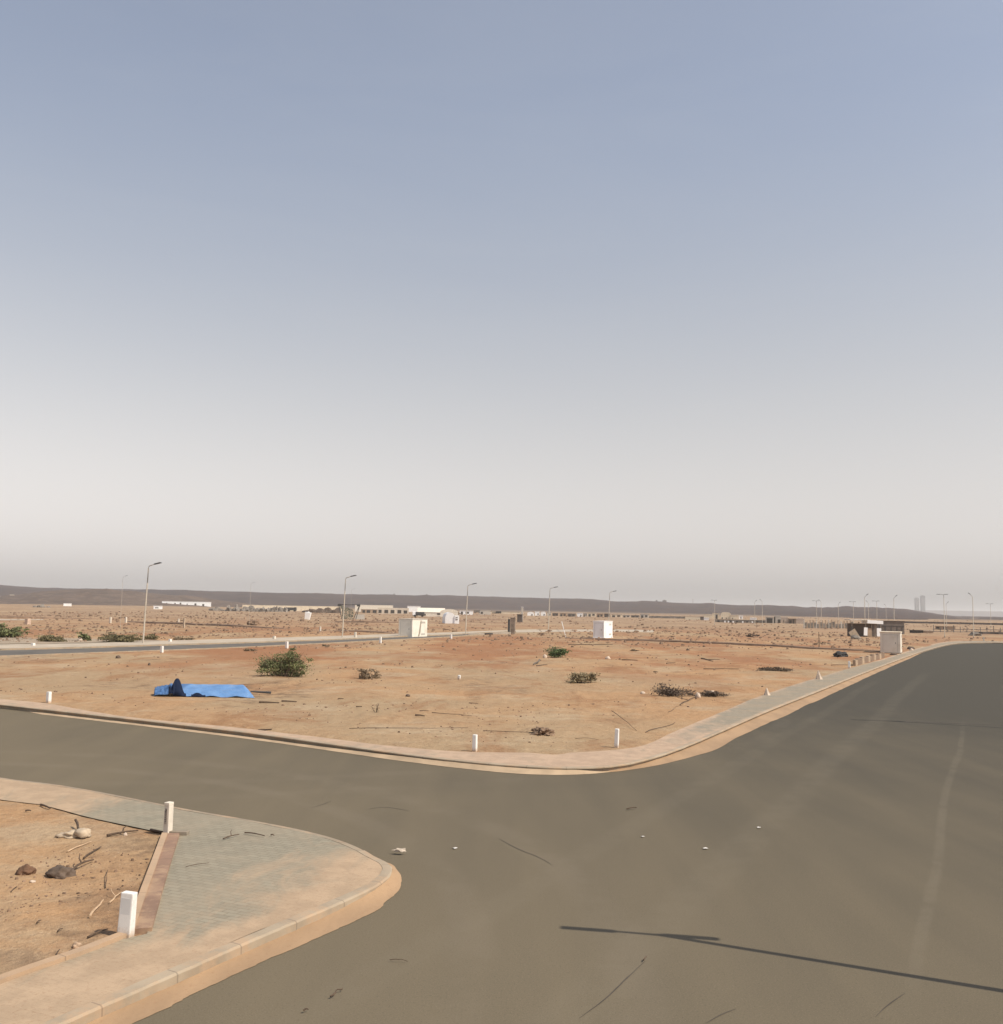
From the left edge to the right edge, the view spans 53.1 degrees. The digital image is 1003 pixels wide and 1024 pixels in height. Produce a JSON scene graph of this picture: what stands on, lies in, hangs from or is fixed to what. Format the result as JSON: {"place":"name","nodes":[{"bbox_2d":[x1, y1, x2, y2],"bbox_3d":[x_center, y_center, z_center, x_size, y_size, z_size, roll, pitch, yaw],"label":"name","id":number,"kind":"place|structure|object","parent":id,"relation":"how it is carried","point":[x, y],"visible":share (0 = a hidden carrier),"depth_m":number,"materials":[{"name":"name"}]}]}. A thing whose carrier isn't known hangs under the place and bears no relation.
{"place":"outdoors","nodes":[
{"label":"outdoors","id":0,"kind":"place"},
{"bbox_2d":[0,616,91,618],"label":"bank","id":1,"kind":"structure","parent":0,"point":[29,617],"depth_m":217.36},
{"bbox_2d":[0,637,160,643],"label":"path","id":2,"kind":"structure","parent":0,"point":[30,640],"depth_m":97.36,"materials":[{"name":"concrete"}]},
{"bbox_2d":[0,779,180,830],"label":"pavement","id":3,"kind":"structure","parent":0,"point":[128,812],"depth_m":19.29,"materials":[{"name":"concrete"}]},
{"bbox_2d":[0,940,209,1023],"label":"pavement","id":4,"kind":"structure","parent":0,"point":[46,994],"depth_m":10.29,"materials":[{"name":"concrete"}]},
{"bbox_2d":[0,588,254,606],"bbox_3d":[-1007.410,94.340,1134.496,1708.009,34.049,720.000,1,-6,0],"label":"hills","id":5,"kind":"structure","parent":0,"point":[106,596],"depth_m":946.56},
{"bbox_2d":[127,621,290,628],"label":"bank","id":6,"kind":"structure","parent":0,"point":[210,624],"depth_m":177.26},
{"bbox_2d":[0,634,467,655],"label":"road","id":7,"kind":"structure","parent":0,"point":[42,651],"depth_m":89.85,"materials":[{"name":"asphalt"}]},
{"bbox_2d":[122,810,381,950],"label":"pavement","id":8,"kind":"structure","parent":0,"point":[236,887],"depth_m":14.21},
{"bbox_2d":[169,830,188,835],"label":"concrete slab","id":9,"kind":"structure","parent":8,"relation":"on","point":[184,832],"depth_m":16.76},
{"bbox_2d":[0,629,537,648],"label":"pavement","id":10,"kind":"structure","parent":0,"point":[172,642],"depth_m":103.56,"materials":[{"name":"concrete"}]},
{"bbox_2d":[305,612,310,619],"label":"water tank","id":11,"kind":"object","parent":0,"point":[307,615],"visible":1,"depth_m":272.51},
{"bbox_2d":[0,699,644,766],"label":"pavement","id":12,"kind":"structure","parent":0,"point":[598,758],"depth_m":26.91,"materials":[{"name":"concrete"}]},
{"bbox_2d":[334,621,398,622],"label":"bank","id":13,"kind":"structure","parent":0,"point":[367,621],"depth_m":236.35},
{"bbox_2d":[336,630,398,633],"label":"bank","id":14,"kind":"structure","parent":0,"point":[367,631],"depth_m":151.76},
{"bbox_2d":[459,618,505,620],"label":"bank","id":15,"kind":"structure","parent":0,"point":[483,619],"depth_m":323.11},
{"bbox_2d":[0,643,1002,1023],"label":"road","id":16,"kind":"structure","parent":0,"point":[856,877],"depth_m":16.02,"materials":[{"name":"asphalt"}]},
{"bbox_2d":[0,778,361,850],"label":"kerb","id":17,"kind":"structure","parent":16,"relation":"on","point":[343,843],"depth_m":18.42,"materials":[{"name":"concrete"}]},
{"bbox_2d":[42,850,391,1023],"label":"kerb","id":18,"kind":"structure","parent":16,"relation":"on","point":[117,1000],"depth_m":11.03,"materials":[{"name":"concrete"}]},
{"bbox_2d":[87,863,401,1023],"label":"sand","id":19,"kind":"structure","parent":16,"relation":"on","point":[365,905],"depth_m":11.41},
{"bbox_2d":[0,631,520,656],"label":"kerb","id":20,"kind":"structure","parent":16,"relation":"on","point":[223,647],"depth_m":89.27,"materials":[{"name":"concrete"}]},
{"bbox_2d":[0,630,522,649],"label":"kerb","id":21,"kind":"structure","parent":16,"relation":"on","point":[212,643],"depth_m":97.54,"materials":[{"name":"concrete"}]},
{"bbox_2d":[32,712,605,774],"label":"sand","id":22,"kind":"structure","parent":16,"relation":"on","point":[486,767],"depth_m":26.20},
{"bbox_2d":[392,848,405,851],"bbox_3d":[-1.670,5.485,16.297,0.256,0.062,0.101,1,-6,0],"label":"torn paper bag","id":23,"kind":"object","parent":16,"relation":"on","point":[400,850],"visible":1,"depth_m":16.27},
{"bbox_2d":[0,642,1002,770],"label":"kerb","id":24,"kind":"structure","parent":16,"relation":"on","point":[611,767],"depth_m":30.29,"materials":[{"name":"concrete"}]},
{"bbox_2d":[581,961,644,1016],"bbox_3d":[1.221,5.069,10.684,0.043,0.001,1.863,-2,-6,28],"label":"road crack","id":25,"kind":"object","parent":16,"relation":"on","point":[613,990],"visible":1,"depth_m":10.62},
{"bbox_2d":[606,653,919,771],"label":"sand","id":26,"kind":"structure","parent":16,"relation":"on","point":[715,742],"depth_m":35.26,"materials":[{"name":"sand"}]},
{"bbox_2d":[873,720,993,724],"bbox_3d":[16.316,7.975,38.018,5.892,0.001,0.178,0,-6,10],"label":"road crack","id":27,"kind":"object","parent":16,"relation":"on","point":[933,722],"visible":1,"depth_m":38.00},
{"bbox_2d":[0,604,1002,973],"bbox_3d":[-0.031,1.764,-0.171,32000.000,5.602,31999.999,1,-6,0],"label":"ground","id":28,"kind":"structure","parent":0,"point":[518,684],"depth_m":48.86,"materials":[{"name":"sand"}]},
{"bbox_2d":[0,622,29,637],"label":"dark bush","id":29,"kind":"object","parent":28,"relation":"on","point":[8,632],"visible":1,"depth_m":104.63,"materials":[{"name":"green plant"}]},
{"bbox_2d":[15,864,36,874],"bbox_3d":[-6.770,5.093,14.283,0.239,0.160,0.227,0,-6,13],"label":"rock","id":30,"kind":"object","parent":28,"relation":"on","point":[26,869],"visible":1,"depth_m":14.23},
{"bbox_2d":[46,692,51,702],"bbox_3d":[-17.307,7.093,38.343,0.145,0.439,0.145,-1,-6,24],"label":"marker post","id":31,"kind":"object","parent":28,"relation":"on","point":[48,696],"visible":0.98,"depth_m":38.29,"materials":[{"name":"paint"}]},
{"bbox_2d":[36,635,67,641],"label":"olive bush","id":32,"kind":"object","parent":28,"relation":"on","point":[48,638],"visible":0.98,"depth_m":95.80,"materials":[{"name":"green plant"}]},
{"bbox_2d":[45,864,76,878],"bbox_3d":[-6.248,5.106,14.221,0.442,0.190,0.350,2,-6,-7],"label":"boulder","id":33,"kind":"object","parent":28,"relation":"on","point":[60,871],"visible":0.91,"depth_m":14.13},
{"bbox_2d":[0,932,126,983],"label":"edging","id":34,"kind":"object","parent":28,"relation":"on","point":[56,959],"visible":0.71,"depth_m":10.81,"materials":[{"name":"concrete"}]},
{"bbox_2d":[55,828,90,838],"bbox_3d":[-7.055,5.282,16.538,0.580,0.150,0.322,1,-6,0],"label":"rock","id":35,"kind":"object","parent":28,"relation":"on","point":[80,833],"visible":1,"depth_m":16.45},
{"bbox_2d":[72,941,81,948],"bbox_3d":[-4.777,4.869,11.274,0.114,0.075,0.096,-1,-6,19],"label":"rock","id":36,"kind":"object","parent":28,"relation":"on","point":[76,944],"visible":0.68,"depth_m":11.25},
{"bbox_2d":[73,855,93,869],"bbox_3d":[-6.171,5.128,14.683,0.166,0.141,0.633,1,-6,0],"label":"stick","id":37,"kind":"object","parent":28,"relation":"on","point":[77,865],"visible":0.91,"depth_m":14.70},
{"bbox_2d":[76,631,91,640],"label":"olive bush","id":38,"kind":"object","parent":28,"relation":"on","point":[83,636],"visible":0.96,"depth_m":99.58,"materials":[{"name":"green plant"}]},
{"bbox_2d":[88,899,103,917],"bbox_3d":[-5.100,4.987,12.644,0.039,0.036,0.709,2,-6,-8],"label":"stick","id":39,"kind":"object","parent":28,"relation":"on","point":[92,911],"visible":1,"depth_m":12.51,"materials":[{"name":"brown wood"}]},
{"bbox_2d":[106,826,137,836],"bbox_3d":[-6.370,5.331,16.802,0.133,0.101,0.562,-3,-7,38],"label":"stick","id":40,"kind":"object","parent":28,"relation":"on","point":[115,833],"visible":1,"depth_m":16.75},
{"bbox_2d":[98,632,145,641],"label":"olive bush","id":41,"kind":"object","parent":28,"relation":"on","point":[117,638],"visible":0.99,"depth_m":97.54,"materials":[{"name":"green plant"}]},
{"bbox_2d":[117,891,137,937],"bbox_3d":[-4.365,4.705,11.693,0.183,0.538,0.112,0,-6,14],"label":"marker post","id":42,"kind":"object","parent":28,"relation":"on","point":[127,913],"visible":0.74,"depth_m":11.65,"materials":[{"name":"paint"}]},
{"bbox_2d":[139,634,159,639],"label":"olive bush","id":43,"kind":"object","parent":28,"relation":"on","point":[151,636],"visible":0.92,"depth_m":106.02,"materials":[{"name":"green plant"}]},
{"bbox_2d":[134,832,167,935],"bbox_3d":[-4.976,5.178,14.204,0.110,0.155,5.129,2,-6,-14],"label":"edging","id":44,"kind":"object","parent":28,"relation":"on","point":[149,876],"visible":0.62,"depth_m":14.04,"materials":[{"name":"concrete"}]},
{"bbox_2d":[142,562,161,642],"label":"street lamp","id":45,"kind":"object","parent":28,"relation":"on","point":[146,602],"visible":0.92,"depth_m":96.23,"materials":[{"name":"metal"}]},
{"bbox_2d":[135,833,179,934],"bbox_3d":[-4.899,5.197,14.293,0.300,0.135,5.148,2,-6,-14],"label":"edging","id":46,"kind":"object","parent":28,"relation":"on","point":[147,915],"visible":0.56,"depth_m":13.52,"materials":[{"name":"concrete"}]},
{"bbox_2d":[163,801,173,832],"bbox_3d":[-5.591,5.159,16.825,0.110,0.572,0.127,-1,-6,24],"label":"marker post","id":47,"kind":"object","parent":28,"relation":"on","point":[168,817],"visible":0.87,"depth_m":16.79,"materials":[{"name":"white concrete"}]},
{"bbox_2d":[173,636,195,639],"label":"dry bush","id":48,"kind":"object","parent":28,"relation":"on","point":[180,638],"visible":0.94,"depth_m":106.39,"materials":[{"name":"brown plant"}]},
{"bbox_2d":[162,601,210,606],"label":"long building","id":49,"kind":"structure","parent":28,"relation":"on","point":[208,604],"depth_m":896.84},
{"bbox_2d":[154,678,254,697],"bbox_3d":[-12.555,7.451,42.992,4.506,0.733,2.681,1,-6,-1],"label":"tarpaulin","id":50,"kind":"object","parent":28,"relation":"on","point":[176,688],"visible":1,"depth_m":42.36,"materials":[{"name":"plastic"}]},
{"bbox_2d":[209,607,235,610],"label":"rubble heap","id":51,"kind":"object","parent":28,"relation":"on","point":[217,609],"visible":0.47,"depth_m":515.68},
{"bbox_2d":[226,604,248,610],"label":"rubble heap","id":52,"kind":"object","parent":28,"relation":"on","point":[237,608],"visible":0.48,"depth_m":515.43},
{"bbox_2d":[240,605,265,611],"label":"rubble heap","id":53,"kind":"object","parent":28,"relation":"on","point":[252,608],"visible":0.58,"depth_m":515.69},
{"bbox_2d":[247,620,260,624],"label":"earth heap","id":54,"kind":"object","parent":28,"relation":"on","point":[253,622],"visible":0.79,"depth_m":188.45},
{"bbox_2d":[260,607,282,611],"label":"rubble heap","id":55,"kind":"object","parent":28,"relation":"on","point":[273,609],"visible":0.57,"depth_m":515.00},
{"bbox_2d":[249,647,314,676],"bbox_3d":[-11.873,8.138,54.587,3.540,1.682,2.328,0,-6,6],"label":"green bush","id":56,"kind":"object","parent":28,"relation":"on","point":[288,665],"visible":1,"depth_m":54.38,"materials":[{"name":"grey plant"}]},
{"bbox_2d":[242,605,341,610],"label":"compound wall","id":57,"kind":"structure","parent":28,"relation":"on","point":[301,608],"depth_m":617.72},
{"bbox_2d":[302,607,340,612],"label":"rubble heap","id":58,"kind":"object","parent":28,"relation":"on","point":[326,610],"visible":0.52,"depth_m":516.09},
{"bbox_2d":[338,604,359,618],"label":"netted shelter","id":59,"kind":"object","parent":28,"relation":"on","point":[349,610],"visible":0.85,"depth_m":296.91,"materials":[{"name":"grey metal"}]},
{"bbox_2d":[342,575,356,636],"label":"street lamp","id":60,"kind":"object","parent":28,"relation":"on","point":[344,604],"visible":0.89,"depth_m":124.96,"materials":[{"name":"metal"}]},
{"bbox_2d":[355,614,364,618],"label":"wall","id":61,"kind":"structure","parent":28,"relation":"on","point":[360,616],"depth_m":301.52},
{"bbox_2d":[356,668,381,678],"bbox_3d":[-7.208,8.790,54.426,1.371,0.673,1.027,4,-6,-32],"label":"dry bush","id":62,"kind":"object","parent":28,"relation":"on","point":[364,674],"visible":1,"depth_m":54.31,"materials":[{"name":"brown plant"}]},
{"bbox_2d":[361,609,377,612],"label":"flat house","id":63,"kind":"structure","parent":28,"relation":"on","point":[369,610],"depth_m":537.22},
{"bbox_2d":[355,605,392,611],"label":"compound wall","id":64,"kind":"structure","parent":28,"relation":"on","point":[372,606],"depth_m":656.71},
{"bbox_2d":[377,608,408,613],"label":"flat house","id":65,"kind":"structure","parent":28,"relation":"on","point":[393,610],"depth_m":517.39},
{"bbox_2d":[399,618,427,636],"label":"utility kiosk","id":66,"kind":"object","parent":28,"relation":"on","point":[413,627],"visible":0.83,"depth_m":136.32,"materials":[{"name":"concrete"}]},
{"bbox_2d":[407,606,420,611],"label":"house","id":67,"kind":"structure","parent":28,"relation":"on","point":[413,608],"depth_m":696.64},
{"bbox_2d":[412,611,424,616],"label":"parked truck","id":68,"kind":"object","parent":28,"relation":"on","point":[421,614],"visible":1,"depth_m":397.01,"materials":[{"name":"grey metal"}]},
{"bbox_2d":[417,608,444,615],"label":"long shed","id":69,"kind":"structure","parent":28,"relation":"on","point":[432,611],"depth_m":428.55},
{"bbox_2d":[440,609,457,616],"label":"pale house","id":70,"kind":"structure","parent":28,"relation":"on","point":[454,612],"depth_m":417.88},
{"bbox_2d":[442,612,458,623],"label":"arched hut","id":71,"kind":"object","parent":28,"relation":"on","point":[448,617],"visible":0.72,"depth_m":251.30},
{"bbox_2d":[465,583,476,633],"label":"street lamp","id":72,"kind":"object","parent":28,"relation":"on","point":[466,606],"visible":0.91,"depth_m":153.65,"materials":[{"name":"metal"}]},
{"bbox_2d":[472,734,477,751],"bbox_3d":[-0.724,6.301,27.311,0.115,0.470,0.115,-1,-6,24],"label":"marker post","id":73,"kind":"object","parent":28,"relation":"on","point":[474,742],"visible":1,"depth_m":27.27,"materials":[{"name":"paint"}]},
{"bbox_2d":[479,610,490,614],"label":"grey house","id":74,"kind":"structure","parent":28,"relation":"on","point":[482,612],"depth_m":596.98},
{"bbox_2d":[0,610,1002,921],"bbox_3d":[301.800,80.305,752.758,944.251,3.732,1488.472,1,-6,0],"label":"loose stones","id":75,"kind":"object","parent":28,"relation":"on","point":[268,618],"visible":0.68,"depth_m":152.53,"materials":[{"name":"stone"}]},
{"bbox_2d":[491,611,519,613],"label":"block","id":76,"kind":"structure","parent":28,"relation":"on","point":[506,612],"depth_m":636.77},
{"bbox_2d":[510,617,515,633],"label":"gate pillar","id":77,"kind":"structure","parent":28,"relation":"on","point":[512,624],"depth_m":159.00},
{"bbox_2d":[517,614,522,621],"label":"gate post","id":78,"kind":"object","parent":28,"relation":"on","point":[519,617],"visible":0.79,"depth_m":288.70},
{"bbox_2d":[530,727,554,735],"bbox_3d":[1.202,6.761,30.988,0.816,0.264,0.997,3,-6,-16],"label":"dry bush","id":79,"kind":"object","parent":28,"relation":"on","point":[541,731],"visible":1,"depth_m":30.71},
{"bbox_2d":[543,646,571,657],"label":"green bush","id":80,"kind":"object","parent":28,"relation":"on","point":[555,652],"visible":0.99,"depth_m":80.93,"materials":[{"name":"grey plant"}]},
{"bbox_2d":[564,672,600,683],"bbox_3d":[4.292,8.775,53.227,2.013,0.670,1.197,1,-6,1],"label":"dry bush","id":81,"kind":"object","parent":28,"relation":"on","point":[581,677],"visible":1,"depth_m":53.09,"materials":[{"name":"plant"}]},
{"bbox_2d":[593,621,612,637],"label":"utility cabinet","id":82,"kind":"object","parent":28,"relation":"on","point":[602,629],"visible":0.91,"depth_m":142.35,"materials":[{"name":"white metal"}]},
{"bbox_2d":[614,729,618,747],"bbox_3d":[3.282,6.451,28.560,0.126,0.553,0.111,-1,-6,24],"label":"marker post","id":83,"kind":"object","parent":28,"relation":"on","point":[616,742],"visible":1,"depth_m":28.52,"materials":[{"name":"paint"}]},
{"bbox_2d":[649,616,685,618],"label":"long fence wall","id":84,"kind":"structure","parent":28,"relation":"on","point":[680,617],"depth_m":556.97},
{"bbox_2d":[650,682,700,695],"bbox_3d":[7.726,8.161,45.987,2.134,0.652,1.947,4,-6,-28],"label":"dead brush","id":85,"kind":"object","parent":28,"relation":"on","point":[669,691],"visible":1,"depth_m":45.78,"materials":[{"name":"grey plant"}]},
{"bbox_2d":[685,617,699,619],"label":"cream wall","id":86,"kind":"structure","parent":28,"relation":"on","point":[692,618],"depth_m":467.56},
{"bbox_2d":[698,690,729,696],"bbox_3d":[9.845,8.338,46.071,1.630,0.356,1.286,0,-6,9],"label":"dead brush","id":87,"kind":"object","parent":28,"relation":"on","point":[707,693],"visible":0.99,"depth_m":45.90,"materials":[{"name":"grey plant"}]},
{"bbox_2d":[721,612,730,618],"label":"cream house","id":88,"kind":"structure","parent":28,"relation":"on","point":[725,615],"depth_m":587.10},
{"bbox_2d":[715,619,765,622],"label":"stone wall","id":89,"kind":"structure","parent":28,"relation":"on","point":[737,621],"depth_m":398.33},
{"bbox_2d":[766,617,773,622],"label":"frame hut","id":90,"kind":"object","parent":28,"relation":"on","point":[769,619],"visible":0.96,"depth_m":377.92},
{"bbox_2d":[755,666,792,671],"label":"dead brush","id":91,"kind":"object","parent":28,"relation":"on","point":[768,668],"visible":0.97,"depth_m":68.04,"materials":[{"name":"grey plant"}]},
{"bbox_2d":[774,616,780,622],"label":"tent shed","id":92,"kind":"structure","parent":28,"relation":"on","point":[777,619],"depth_m":382.99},
{"bbox_2d":[781,617,788,622],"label":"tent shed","id":93,"kind":"structure","parent":28,"relation":"on","point":[784,619],"depth_m":385.95,"materials":[{"name":"beige fabric"}]},
{"bbox_2d":[803,620,852,627],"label":"picket fence","id":94,"kind":"object","parent":28,"relation":"on","point":[813,624],"visible":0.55,"depth_m":287.02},
{"bbox_2d":[833,651,847,656],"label":"bag","id":95,"kind":"object","parent":28,"relation":"on","point":[840,654],"visible":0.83,"depth_m":91.76,"materials":[{"name":"plastic"}]},
{"bbox_2d":[849,626,860,638],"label":"junk heap","id":96,"kind":"object","parent":28,"relation":"on","point":[853,633],"visible":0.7,"depth_m":165.97,"materials":[{"name":"brown wood"}]},
{"bbox_2d":[844,619,882,636],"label":"panelled shed","id":97,"kind":"structure","parent":28,"relation":"on","point":[871,629],"depth_m":182.48,"materials":[{"name":"metal"}]},
{"bbox_2d":[853,652,884,665],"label":"block wall","id":98,"kind":"structure","parent":28,"relation":"on","point":[867,659],"depth_m":83.11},
{"bbox_2d":[877,620,904,633],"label":"brown shed","id":99,"kind":"structure","parent":28,"relation":"on","point":[898,626],"depth_m":213.62,"materials":[{"name":"grey metal"}]},
{"bbox_2d":[914,597,918,610],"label":"tower block","id":100,"kind":"structure","parent":28,"relation":"on","point":[916,602],"depth_m":4975.68,"materials":[{"name":"grey concrete"}]},
{"bbox_2d":[920,595,925,611],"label":"tower block","id":101,"kind":"structure","parent":28,"relation":"on","point":[922,603],"depth_m":4975.65,"materials":[{"name":"grey concrete"}]},
{"bbox_2d":[935,626,955,629],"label":"rail shed","id":102,"kind":"structure","parent":28,"relation":"on","point":[942,627],"depth_m":306.12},
{"bbox_2d":[904,621,1002,624],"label":"wall","id":103,"kind":"structure","parent":28,"relation":"on","point":[954,623],"depth_m":478.94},
{"bbox_2d":[933,625,1000,632],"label":"site fence","id":104,"kind":"object","parent":28,"relation":"on","point":[960,629],"visible":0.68,"depth_m":251.63,"materials":[{"name":"metal"}]},
{"bbox_2d":[971,631,1002,633],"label":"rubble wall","id":105,"kind":"structure","parent":28,"relation":"on","point":[990,632],"depth_m":231.93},
{"bbox_2d":[0,585,1002,619],"bbox_3d":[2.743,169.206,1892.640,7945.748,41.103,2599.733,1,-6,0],"label":"hills","id":106,"kind":"structure","parent":0,"point":[426,601],"depth_m":1617.68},
{"bbox_2d":[0,0,1002,610],"label":"sky","id":107,"kind":"structure","parent":0,"point":[673,301],"materials":[{"name":"blue"}]},
{"bbox_2d":[516,629,653,631],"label":"path","id":108,"kind":"structure","parent":0,"point":[588,630],"depth_m":190.59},
{"bbox_2d":[568,644,612,644],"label":"beam","id":109,"kind":"structure","parent":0,"point":[590,644],"depth_m":112.67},
{"bbox_2d":[570,638,879,651],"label":"bank","id":110,"kind":"structure","parent":0,"point":[746,644],"depth_m":120.93,"materials":[{"name":"soil"}]},
{"bbox_2d":[637,641,1002,759],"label":"pavement","id":111,"kind":"structure","parent":0,"point":[709,725],"depth_m":42.28,"materials":[{"name":"concrete"}]},
{"bbox_2d":[879,631,902,653],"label":"utility kiosk","id":112,"kind":"object","parent":111,"relation":"on","point":[890,641],"visible":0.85,"depth_m":103.62,"materials":[{"name":"concrete"}]},
{"bbox_2d":[882,635,895,650],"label":"door","id":113,"kind":"structure","parent":112,"relation":"in","point":[888,641],"depth_m":103.63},
{"bbox_2d":[919,610,1002,616],"bbox_3d":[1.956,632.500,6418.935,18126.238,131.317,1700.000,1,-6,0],"label":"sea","id":114,"kind":"structure","parent":0,"point":[977,613],"depth_m":5851.39,"materials":[{"name":"liquid"}]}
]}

